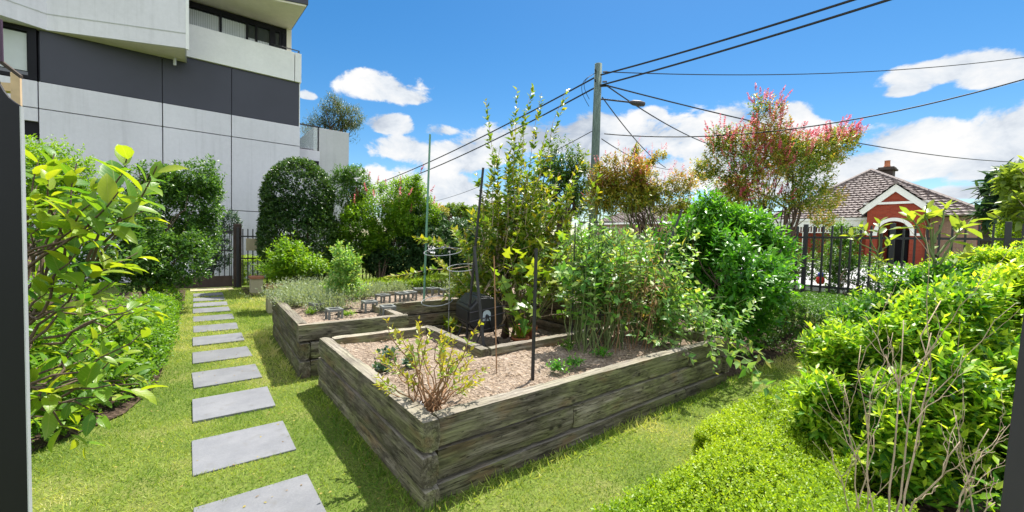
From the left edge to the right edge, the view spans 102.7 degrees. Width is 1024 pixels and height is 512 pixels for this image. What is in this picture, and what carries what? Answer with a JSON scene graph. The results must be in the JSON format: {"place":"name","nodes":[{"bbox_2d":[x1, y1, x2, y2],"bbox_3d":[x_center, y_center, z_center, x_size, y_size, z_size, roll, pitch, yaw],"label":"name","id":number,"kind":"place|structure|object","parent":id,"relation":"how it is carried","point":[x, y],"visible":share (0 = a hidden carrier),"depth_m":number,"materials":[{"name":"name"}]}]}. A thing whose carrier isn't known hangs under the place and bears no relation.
{"place":"outdoors","nodes":[
{"label":"outdoors","id":0,"kind":"place"},
{"bbox_2d":[29,290,185,451],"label":"garden soil","id":1,"kind":"structure","parent":0,"point":[108,412],"depth_m":3.69,"materials":[{"name":"soil"}]},
{"bbox_2d":[25,133,118,278],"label":"privet shrub","id":2,"kind":"object","parent":1,"relation":"on","point":[30,163],"visible":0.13,"depth_m":4.60,"materials":[{"name":"green plant"}]},
{"bbox_2d":[28,266,184,447],"bbox_3d":[-4.925,0.650,5.171,1.903,1.338,7.403,1,2,-22],"label":"hedge","id":3,"kind":"object","parent":1,"relation":"on","point":[161,336],"visible":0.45,"depth_m":3.88,"materials":[{"name":"green plant"}]},
{"bbox_2d":[29,154,229,300],"bbox_3d":[-6.719,-0.499,7.622,1.988,3.333,3.921,1,2,-21],"label":"evergreen shrub","id":4,"kind":"object","parent":1,"relation":"on","point":[184,242],"visible":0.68,"depth_m":8.03,"materials":[{"name":"green plant"}]},
{"bbox_2d":[325,307,343,319],"bbox_3d":[-2.352,0.794,5.414,0.190,0.207,0.190,0,3,-38],"label":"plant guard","id":5,"kind":"object","parent":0,"point":[329,310],"visible":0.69,"depth_m":5.38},
{"bbox_2d":[241,278,454,294],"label":"garden soil","id":6,"kind":"structure","parent":0,"point":[364,282],"depth_m":13.42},
{"bbox_2d":[248,275,263,292],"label":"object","id":7,"kind":"object","parent":6,"relation":"on","point":[255,281],"visible":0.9,"depth_m":10.91,"materials":[{"name":"stone"}]},
{"bbox_2d":[254,156,339,285],"bbox_3d":[-6.237,-0.942,12.019,2.324,3.940,2.230,0,3,-38],"label":"clipped conifer tree","id":8,"kind":"object","parent":6,"relation":"on","point":[273,209],"visible":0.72,"depth_m":11.41,"materials":[{"name":"green plant"}]},
{"bbox_2d":[325,163,370,278],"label":"tall shrub","id":9,"kind":"object","parent":6,"relation":"on","point":[348,176],"visible":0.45,"depth_m":12.57,"materials":[{"name":"green plant"}]},
{"bbox_2d":[336,165,441,284],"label":"crepe myrtle shrub","id":10,"kind":"object","parent":6,"relation":"on","point":[396,214],"visible":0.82,"depth_m":12.73,"materials":[{"name":"green plant"}]},
{"bbox_2d":[362,206,500,283],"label":"camellia bush","id":11,"kind":"object","parent":6,"relation":"on","point":[413,256],"visible":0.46,"depth_m":13.15,"materials":[{"name":"green plant"}]},
{"bbox_2d":[31,258,881,511],"bbox_3d":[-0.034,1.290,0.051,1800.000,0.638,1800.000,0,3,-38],"label":"lawn","id":12,"kind":"structure","parent":0,"point":[535,491],"depth_m":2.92,"materials":[{"name":"plant"}]},
{"bbox_2d":[1,72,21,105],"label":"timber post","id":13,"kind":"object","parent":12,"relation":"on","point":[13,87],"visible":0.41,"depth_m":1.60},
{"bbox_2d":[0,62,22,78],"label":"sloping board","id":14,"kind":"object","parent":13,"relation":"attached to","point":[11,69],"visible":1,"depth_m":1.50,"materials":[{"name":"grey wood"}]},
{"bbox_2d":[0,19,3,61],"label":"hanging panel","id":15,"kind":"object","parent":14,"relation":"hanging from","point":[1,43],"visible":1,"depth_m":1.45,"materials":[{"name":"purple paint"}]},
{"bbox_2d":[0,82,31,511],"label":"gate leaf","id":16,"kind":"object","parent":12,"relation":"on","point":[15,463],"visible":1,"depth_m":0.90,"materials":[{"name":"metal"}]},
{"bbox_2d":[25,144,187,460],"bbox_3d":[-2.027,0.471,1.980,0.745,2.002,1.206,0,3,-38],"label":"broadleaf shrub","id":17,"kind":"object","parent":12,"relation":"on","point":[78,224],"visible":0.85,"depth_m":1.80,"materials":[{"name":"green plant"}]},
{"bbox_2d":[0,0,307,284],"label":"apartment building","id":18,"kind":"structure","parent":12,"relation":"on","point":[166,81],"depth_m":12.74,"materials":[{"name":"concrete"}]},
{"bbox_2d":[0,21,38,81],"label":"window","id":19,"kind":"structure","parent":18,"relation":"in","point":[20,43],"depth_m":11.04,"materials":[{"name":"white glass"}]},
{"bbox_2d":[24,120,38,139],"bbox_3d":[-13.379,-3.436,11.078,0.780,0.500,0.040,0,3,-38],"label":"window","id":20,"kind":"structure","parent":18,"relation":"in","point":[31,127],"depth_m":11.22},
{"bbox_2d":[189,1,285,49],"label":"window","id":21,"kind":"structure","parent":18,"relation":"in","point":[201,15],"depth_m":14.33,"materials":[{"name":"black glass"}]},
{"bbox_2d":[193,306,230,313],"bbox_3d":[-6.127,1.123,8.351,0.606,0.062,0.579,0,3,-38],"label":"stepping stone","id":22,"kind":"object","parent":12,"relation":"on","point":[206,310],"visible":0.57,"depth_m":8.31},
{"bbox_2d":[193,314,233,321],"bbox_3d":[-5.537,1.170,7.601,0.604,0.058,0.579,0,3,-38],"label":"stepping stone","id":23,"kind":"object","parent":12,"relation":"on","point":[213,317],"visible":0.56,"depth_m":7.58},
{"bbox_2d":[193,323,237,332],"bbox_3d":[-4.947,1.217,6.849,0.606,0.054,0.576,0,3,-38],"label":"stepping stone","id":24,"kind":"object","parent":12,"relation":"on","point":[216,327],"visible":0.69,"depth_m":6.82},
{"bbox_2d":[192,208,242,275],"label":"potted shrub","id":25,"kind":"object","parent":12,"relation":"on","point":[228,219],"visible":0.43,"depth_m":12.56,"materials":[{"name":"green plant"}]},
{"bbox_2d":[193,333,243,346],"bbox_3d":[-4.359,1.258,6.088,0.613,0.062,0.576,0,3,-38],"label":"stepping stone","id":26,"kind":"object","parent":12,"relation":"on","point":[211,339],"visible":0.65,"depth_m":6.04,"materials":[{"name":"stone"}]},
{"bbox_2d":[192,346,252,363],"bbox_3d":[-3.772,1.305,5.335,0.614,0.058,0.571,0,3,-38],"label":"stepping stone","id":27,"kind":"object","parent":12,"relation":"on","point":[213,355],"visible":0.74,"depth_m":5.30,"materials":[{"name":"stone"}]},
{"bbox_2d":[192,364,261,388],"bbox_3d":[-3.186,1.352,4.572,0.615,0.054,0.579,0,3,-38],"label":"stepping stone","id":28,"kind":"object","parent":12,"relation":"on","point":[208,378],"visible":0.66,"depth_m":4.53,"materials":[{"name":"stone"}]},
{"bbox_2d":[192,386,274,423],"bbox_3d":[-2.595,1.393,3.822,0.613,0.062,0.584,0,3,-38],"label":"stepping stone","id":29,"kind":"object","parent":12,"relation":"on","point":[208,408],"visible":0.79,"depth_m":3.77,"materials":[{"name":"stone"}]},
{"bbox_2d":[233,224,241,286],"bbox_3d":[-8.111,-0.016,12.100,0.200,1.860,0.180,0,3,-38],"label":"gate post","id":30,"kind":"object","parent":12,"relation":"on","point":[234,254],"visible":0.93,"depth_m":12.03,"materials":[{"name":"black metal"}]},
{"bbox_2d":[162,223,232,288],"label":"garden gate","id":31,"kind":"structure","parent":30,"relation":"attached to","point":[220,281],"depth_m":11.80,"materials":[{"name":"black metal"}]},
{"bbox_2d":[192,421,295,476],"bbox_3d":[-2.010,1.440,3.067,0.611,0.058,0.578,0,3,-38],"label":"stepping stone","id":32,"kind":"object","parent":12,"relation":"on","point":[224,450],"visible":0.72,"depth_m":3.03,"materials":[{"name":"stone"}]},
{"bbox_2d":[242,254,273,284],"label":"lime hedge","id":33,"kind":"object","parent":12,"relation":"on","point":[244,265],"visible":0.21,"depth_m":12.77,"materials":[{"name":"green plant"}]},
{"bbox_2d":[193,474,325,511],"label":"stepping stone","id":34,"kind":"object","parent":12,"relation":"on","point":[293,495],"visible":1,"depth_m":2.44,"materials":[{"name":"stone"}]},
{"bbox_2d":[236,227,384,286],"bbox_3d":[-6.275,0.031,13.406,4.570,1.760,0.070,0,3,-38],"label":"metal fence","id":35,"kind":"object","parent":12,"relation":"on","point":[237,255],"visible":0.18,"depth_m":12.07,"materials":[{"name":"metal"}]},
{"bbox_2d":[299,123,348,256],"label":"terrace wing","id":36,"kind":"structure","parent":12,"relation":"on","point":[326,150],"depth_m":17.73,"materials":[{"name":"paint"}]},
{"bbox_2d":[300,90,365,143],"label":"rooftop tree","id":37,"kind":"object","parent":36,"relation":"on","point":[344,123],"visible":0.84,"depth_m":19.78,"materials":[{"name":"green plant"}]},
{"bbox_2d":[358,273,479,289],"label":"lime hedge","id":38,"kind":"object","parent":12,"relation":"on","point":[418,280],"visible":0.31,"depth_m":12.12,"materials":[{"name":"green plant"}]},
{"bbox_2d":[272,284,639,378],"bbox_3d":[-0.776,1.066,6.710,5.196,0.704,3.310,0,3,-38],"label":"raised garden bed","id":39,"kind":"object","parent":12,"relation":"on","point":[298,333],"visible":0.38,"depth_m":5.64,"materials":[{"name":"wood"}]},
{"bbox_2d":[244,280,310,301],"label":"lavender","id":40,"kind":"object","parent":39,"relation":"on","point":[279,288],"visible":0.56,"depth_m":6.61,"materials":[{"name":"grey plant"}]},
{"bbox_2d":[267,287,319,307],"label":"lavender","id":41,"kind":"object","parent":39,"relation":"on","point":[289,300],"visible":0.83,"depth_m":6.09,"materials":[{"name":"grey plant"}]},
{"bbox_2d":[270,274,321,293],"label":"lavender","id":42,"kind":"object","parent":39,"relation":"on","point":[298,283],"visible":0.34,"depth_m":7.15,"materials":[{"name":"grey plant"}]},
{"bbox_2d":[280,282,334,300],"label":"lavender","id":43,"kind":"object","parent":39,"relation":"on","point":[314,289],"visible":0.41,"depth_m":6.46,"materials":[{"name":"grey plant"}]},
{"bbox_2d":[294,285,364,312],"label":"lavender","id":44,"kind":"object","parent":39,"relation":"on","point":[329,299],"visible":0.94,"depth_m":5.86,"materials":[{"name":"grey plant"}]},
{"bbox_2d":[318,240,372,305],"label":"herb bush","id":45,"kind":"object","parent":39,"relation":"on","point":[348,279],"visible":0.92,"depth_m":6.27,"materials":[{"name":"green plant"}]},
{"bbox_2d":[340,281,378,299],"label":"lavender","id":46,"kind":"object","parent":39,"relation":"on","point":[367,293],"visible":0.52,"depth_m":7.01,"materials":[{"name":"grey plant"}]},
{"bbox_2d":[360,279,396,293],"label":"lavender","id":47,"kind":"object","parent":39,"relation":"on","point":[379,287],"visible":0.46,"depth_m":7.45,"materials":[{"name":"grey plant"}]},
{"bbox_2d":[381,279,413,291],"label":"lavender","id":48,"kind":"object","parent":39,"relation":"on","point":[399,287],"visible":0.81,"depth_m":7.74,"materials":[{"name":"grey plant"}]},
{"bbox_2d":[423,134,430,300],"bbox_3d":[-1.399,-0.445,6.705,0.034,3.092,0.160,2,2,16],"label":"garden stake","id":49,"kind":"object","parent":39,"relation":"on","point":[426,232],"visible":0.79,"depth_m":6.69,"materials":[{"name":"green plastic"}]},
{"bbox_2d":[440,201,491,229],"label":"broadleaf tree","id":50,"kind":"object","parent":12,"relation":"on","point":[460,210],"visible":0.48,"depth_m":43.93,"materials":[{"name":"green plant"}]},
{"bbox_2d":[317,321,729,511],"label":"raised garden bed","id":51,"kind":"object","parent":12,"relation":"on","point":[428,458],"visible":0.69,"depth_m":3.29,"materials":[{"name":"wood"}]},
{"bbox_2d":[372,315,489,411],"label":"blueberry bush","id":52,"kind":"object","parent":51,"relation":"on","point":[441,362],"visible":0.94,"depth_m":2.71,"materials":[{"name":"green plant"}]},
{"bbox_2d":[473,246,484,346],"bbox_3d":[-0.340,0.464,4.268,0.034,1.127,0.235,-1,3,-45],"label":"garden stake","id":53,"kind":"object","parent":51,"relation":"on","point":[479,298],"visible":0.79,"depth_m":4.26,"materials":[{"name":"black metal"}]},
{"bbox_2d":[493,256,496,372],"bbox_3d":[-0.149,0.517,3.664,0.012,1.032,0.115,0,3,-30],"label":"garden cane","id":54,"kind":"object","parent":51,"relation":"on","point":[495,315],"visible":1,"depth_m":3.66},
{"bbox_2d":[340,333,700,407],"bbox_3d":[0.262,0.990,4.575,3.768,0.124,2.308,0,3,-38],"label":"mulch straw","id":55,"kind":"object","parent":51,"relation":"on","point":[512,363],"visible":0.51,"depth_m":3.87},
{"bbox_2d":[531,248,537,379],"bbox_3d":[0.188,0.503,3.452,0.031,1.133,0.030,0,3,-38],"label":"garden stake","id":56,"kind":"object","parent":51,"relation":"on","point":[534,315],"visible":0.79,"depth_m":3.44,"materials":[{"name":"black metal"}]},
{"bbox_2d":[545,358,571,373],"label":"seedling","id":57,"kind":"object","parent":51,"relation":"on","point":[557,366],"visible":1,"depth_m":3.64,"materials":[{"name":"green plant"}]},
{"bbox_2d":[571,221,615,345],"bbox_3d":[0.893,0.331,4.502,0.450,1.432,0.064,1,2,0],"label":"trellis","id":58,"kind":"object","parent":51,"relation":"on","point":[600,314],"visible":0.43,"depth_m":4.50,"materials":[{"name":"black metal"}]},
{"bbox_2d":[549,191,699,354],"bbox_3d":[1.024,0.156,4.487,1.436,1.755,1.315,0,2,-24],"label":"tomato plant","id":59,"kind":"object","parent":51,"relation":"on","point":[589,278],"visible":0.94,"depth_m":4.40,"materials":[{"name":"green plant"}]},
{"bbox_2d":[581,217,692,352],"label":"bean plant","id":60,"kind":"object","parent":51,"relation":"on","point":[644,299],"visible":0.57,"depth_m":4.52,"materials":[{"name":"green plant"}]},
{"bbox_2d":[575,205,701,348],"bbox_3d":[1.614,0.205,5.004,2.044,1.651,1.326,0,3,-38],"label":"tomato plant","id":61,"kind":"object","parent":51,"relation":"on","point":[647,246],"visible":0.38,"depth_m":4.83,"materials":[{"name":"green plant"}]},
{"bbox_2d":[608,266,781,404],"bbox_3d":[1.982,0.641,4.674,1.978,1.206,2.448,0,3,-38],"label":"tomato plant","id":62,"kind":"object","parent":51,"relation":"on","point":[699,314],"visible":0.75,"depth_m":4.66,"materials":[{"name":"green plant"}]},
{"bbox_2d":[519,134,590,232],"bbox_3d":[2.132,-2.656,19.934,3.695,6.429,3.363,0,3,-38],"label":"broadleaf tree","id":63,"kind":"object","parent":12,"relation":"on","point":[556,167],"visible":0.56,"depth_m":19.57,"materials":[{"name":"green plant"}]},
{"bbox_2d":[479,227,678,306],"bbox_3d":[1.894,0.202,11.975,7.205,2.149,2.363,4,3,43],"label":"boundary shrub","id":64,"kind":"object","parent":12,"relation":"on","point":[570,242],"visible":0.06,"depth_m":11.01,"materials":[{"name":"green plant"}]},
{"bbox_2d":[581,62,608,235],"bbox_3d":[3.301,-3.482,17.085,1.147,8.986,0.574,1,2,-2],"label":"power pole","id":65,"kind":"object","parent":12,"relation":"on","point":[595,148],"visible":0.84,"depth_m":16.97,"materials":[{"name":"grey wood"}]},
{"bbox_2d":[360,77,593,189],"bbox_3d":[-10.254,-7.379,34.615,0.062,2.389,44.751,0,3,-38],"label":"power cable","id":66,"kind":"object","parent":65,"relation":"attached to","point":[495,129],"visible":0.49,"depth_m":22.80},
{"bbox_2d":[383,88,593,186],"bbox_3d":[-8.231,-6.873,32.041,0.062,2.244,38.204,0,3,-38],"label":"power cable","id":67,"kind":"object","parent":65,"relation":"attached to","point":[509,132],"visible":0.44,"depth_m":21.81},
{"bbox_2d":[601,98,644,106],"bbox_3d":[4.535,-6.373,17.048,1.992,0.304,0.257,2,2,4],"label":"street lamp","id":68,"kind":"object","parent":65,"relation":"attached to","point":[638,103],"visible":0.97,"depth_m":16.95,"materials":[{"name":"grey metal"}]},
{"bbox_2d":[600,0,855,75],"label":"power cable","id":69,"kind":"object","parent":65,"relation":"attached to","point":[790,19],"visible":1,"depth_m":12.58,"materials":[{"name":"rubber"}]},
{"bbox_2d":[600,0,890,84],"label":"power cable","id":70,"kind":"object","parent":65,"relation":"attached to","point":[813,23],"visible":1,"depth_m":12.11,"materials":[{"name":"rubber"}]},
{"bbox_2d":[609,85,1008,161],"bbox_3d":[22.655,-7.353,25.507,41.224,1.278,0.054,0,2,-24],"label":"power cable","id":71,"kind":"object","parent":65,"relation":"attached to","point":[774,126],"visible":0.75,"depth_m":20.11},
{"bbox_2d":[604,79,1023,136],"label":"power cable","id":72,"kind":"object","parent":65,"relation":"attached to","point":[828,123],"visible":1,"depth_m":13.96,"materials":[{"name":"rubber"}]},
{"bbox_2d":[607,57,1023,74],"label":"power cable","id":73,"kind":"object","parent":65,"relation":"attached to","point":[809,73],"visible":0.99,"depth_m":18.91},
{"bbox_2d":[581,138,707,235],"bbox_3d":[4.824,-1.563,14.938,4.619,5.511,2.370,2,2,10],"label":"crepe myrtle tree","id":74,"kind":"object","parent":12,"relation":"on","point":[641,194],"visible":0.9,"depth_m":14.53,"materials":[{"name":"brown plant"}]},
{"bbox_2d":[597,204,692,235],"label":"house","id":75,"kind":"structure","parent":12,"relation":"on","point":[620,223],"depth_m":36.44,"materials":[{"name":"white brick"}]},
{"bbox_2d":[581,374,917,511],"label":"box hedge","id":76,"kind":"object","parent":12,"relation":"on","point":[725,455],"visible":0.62,"depth_m":2.42,"materials":[{"name":"green plant"}]},
{"bbox_2d":[689,83,869,257],"bbox_3d":[10.197,-2.814,16.081,6.695,7.925,3.099,2,2,3],"label":"crepe myrtle tree","id":77,"kind":"object","parent":12,"relation":"on","point":[786,151],"visible":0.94,"depth_m":15.49,"materials":[{"name":"green plant"}]},
{"bbox_2d":[774,228,848,282],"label":"garden bush","id":78,"kind":"object","parent":12,"relation":"on","point":[816,258],"visible":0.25,"depth_m":13.31,"materials":[{"name":"green plant"}]},
{"bbox_2d":[822,220,903,296],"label":"flowering shrub","id":79,"kind":"object","parent":12,"relation":"on","point":[844,266],"visible":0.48,"depth_m":8.91,"materials":[{"name":"green plant"}]},
{"bbox_2d":[811,280,920,511],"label":"bare shrub","id":80,"kind":"object","parent":12,"relation":"on","point":[867,464],"visible":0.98,"depth_m":2.02,"materials":[{"name":"brown plant"}]},
{"bbox_2d":[840,217,900,376],"bbox_3d":[4.167,0.530,4.775,0.664,1.984,0.314,2,2,1],"label":"sapling","id":81,"kind":"object","parent":12,"relation":"on","point":[887,242],"visible":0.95,"depth_m":4.80,"materials":[{"name":"green plant"}]},
{"bbox_2d":[771,160,981,265],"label":"brick house","id":82,"kind":"structure","parent":12,"relation":"on","point":[879,193],"depth_m":26.74,"materials":[{"name":"brick"}]},
{"bbox_2d":[886,230,908,263],"bbox_3d":[25.328,-0.589,26.915,0.095,2.220,1.000,0,3,-38],"label":"door","id":83,"kind":"structure","parent":82,"relation":"in","point":[898,242],"depth_m":26.80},
{"bbox_2d":[735,222,1023,321],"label":"metal fence","id":84,"kind":"object","parent":12,"relation":"on","point":[1007,239],"visible":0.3,"depth_m":7.76,"materials":[{"name":"metal"}]},
{"bbox_2d":[865,221,1020,511],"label":"bare shrub","id":85,"kind":"object","parent":12,"relation":"on","point":[897,379],"visible":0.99,"depth_m":1.90,"materials":[{"name":"brown plant"}]},
{"bbox_2d":[960,158,1023,237],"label":"umbrella tree","id":86,"kind":"object","parent":12,"relation":"on","point":[986,205],"visible":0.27,"depth_m":9.49,"materials":[{"name":"green plant"}]},
{"bbox_2d":[982,217,1023,250],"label":"golden bush","id":87,"kind":"object","parent":12,"relation":"on","point":[998,229],"visible":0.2,"depth_m":7.95,"materials":[{"name":"green plant"}]},
{"bbox_2d":[986,155,1023,237],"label":"banana shrub","id":88,"kind":"object","parent":12,"relation":"on","point":[1010,185],"visible":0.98,"depth_m":7.91,"materials":[{"name":"green plant"}]},
{"bbox_2d":[1000,312,1023,511],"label":"gate post","id":89,"kind":"object","parent":12,"relation":"on","point":[1012,498],"depth_m":0.59,"materials":[{"name":"grey metal"}]},
{"bbox_2d":[453,326,556,346],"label":"garden soil","id":90,"kind":"structure","parent":0,"point":[489,339],"depth_m":6.72,"materials":[{"name":"soil"}]},
{"bbox_2d":[421,247,471,331],"bbox_3d":[-0.875,0.607,5.674,0.533,1.437,1.053,0,3,-38],"label":"wire support","id":91,"kind":"object","parent":90,"relation":"on","point":[449,278],"visible":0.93,"depth_m":5.71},
{"bbox_2d":[465,168,483,337],"bbox_3d":[-0.480,-0.014,5.259,0.034,2.194,0.313,0,3,-41],"label":"garden stake","id":92,"kind":"object","parent":90,"relation":"on","point":[475,244],"visible":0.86,"depth_m":5.22,"materials":[{"name":"black metal"}]},
{"bbox_2d":[456,292,505,346],"bbox_3d":[-0.467,0.948,5.649,0.549,0.851,0.711,0,2,-26],"label":"compost tumbler","id":93,"kind":"object","parent":90,"relation":"on","point":[465,314],"visible":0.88,"depth_m":5.39,"materials":[{"name":"black plastic"}]},
{"bbox_2d":[383,82,602,338],"bbox_3d":[-0.177,-0.803,6.603,3.718,4.289,1.586,2,2,2],"label":"apple tree","id":94,"kind":"object","parent":90,"relation":"on","point":[523,229],"visible":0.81,"depth_m":6.49,"materials":[{"name":"green plant"}]},
{"bbox_2d":[515,324,537,339],"bbox_3d":[0.225,1.222,6.461,0.354,0.240,0.354,0,3,-38],"label":"terracotta pot","id":95,"kind":"object","parent":90,"relation":"on","point":[529,334],"visible":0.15,"depth_m":6.33,"materials":[{"name":"ceramic"}]},
{"bbox_2d":[491,230,572,337],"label":"fig plant","id":96,"kind":"object","parent":95,"relation":"in","point":[523,304],"visible":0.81,"depth_m":5.45,"materials":[{"name":"green plant"}]},
{"bbox_2d":[291,0,1023,235],"label":"sky","id":97,"kind":"structure","parent":0,"point":[415,70],"materials":[{"name":"blue"}]},
{"bbox_2d":[423,244,906,289],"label":"road","id":98,"kind":"structure","parent":0,"point":[815,283],"depth_m":17.50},
{"bbox_2d":[670,307,815,375],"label":"garden soil","id":99,"kind":"structure","parent":0,"point":[771,353],"depth_m":6.14,"materials":[{"name":"soil"}]},
{"bbox_2d":[634,183,814,359],"bbox_3d":[3.333,0.143,6.438,2.318,2.691,2.360,0,3,-38],"label":"citrus tree","id":100,"kind":"object","parent":99,"relation":"on","point":[730,246],"visible":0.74,"depth_m":6.12,"materials":[{"name":"green plant"}]},
{"bbox_2d":[748,291,853,355],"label":"clipped hedge","id":101,"kind":"object","parent":99,"relation":"on","point":[818,304],"visible":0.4,"depth_m":6.29,"materials":[{"name":"green plant"}]},
{"bbox_2d":[851,475,999,511],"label":"garden soil","id":102,"kind":"structure","parent":0,"point":[921,508],"depth_m":2.57,"materials":[{"name":"soil"}]},
{"bbox_2d":[779,267,1023,511],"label":"golden shrub","id":103,"kind":"object","parent":102,"relation":"on","point":[837,351],"visible":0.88,"depth_m":2.71,"materials":[{"name":"green plant"}]},
{"bbox_2d":[823,255,1019,368],"bbox_3d":[4.351,0.781,4.258,1.677,1.611,1.472,1,2,-18],"label":"golden shrub","id":104,"kind":"object","parent":102,"relation":"on","point":[855,308],"visible":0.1,"depth_m":4.45,"materials":[{"name":"green plant"}]},
{"bbox_2d":[844,239,1023,302],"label":"golden shrub","id":105,"kind":"object","parent":102,"relation":"on","point":[995,256],"visible":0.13,"depth_m":5.67,"materials":[{"name":"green plant"}]},
{"bbox_2d":[889,200,992,270],"bbox_3d":[4.715,0.456,4.571,0.717,2.177,0.751,0,3,-38],"label":"sapling","id":106,"kind":"object","parent":102,"relation":"on","point":[958,225],"visible":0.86,"depth_m":4.49,"materials":[{"name":"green plant"}]},
{"bbox_2d":[872,258,1023,511],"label":"golden shrub","id":107,"kind":"object","parent":102,"relation":"on","point":[1008,275],"visible":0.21,"depth_m":2.42,"materials":[{"name":"green plant"}]},
{"bbox_2d":[946,380,1009,511],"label":"bare shrub","id":108,"kind":"object","parent":102,"relation":"on","point":[964,489],"visible":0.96,"depth_m":1.71,"materials":[{"name":"brown plant"}]},
{"label":"garden soil","id":109,"kind":"structure","parent":0,"visible":0},
{"bbox_2d":[264,283,295,313],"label":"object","id":110,"kind":"object","parent":109,"relation":"on","point":[269,307],"visible":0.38,"depth_m":8.21,"materials":[{"name":"concrete"}]},
{"bbox_2d":[253,230,333,283],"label":"lime shrub","id":111,"kind":"object","parent":109,"relation":"on","point":[290,265],"visible":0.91,"depth_m":8.57,"materials":[{"name":"green plant"}]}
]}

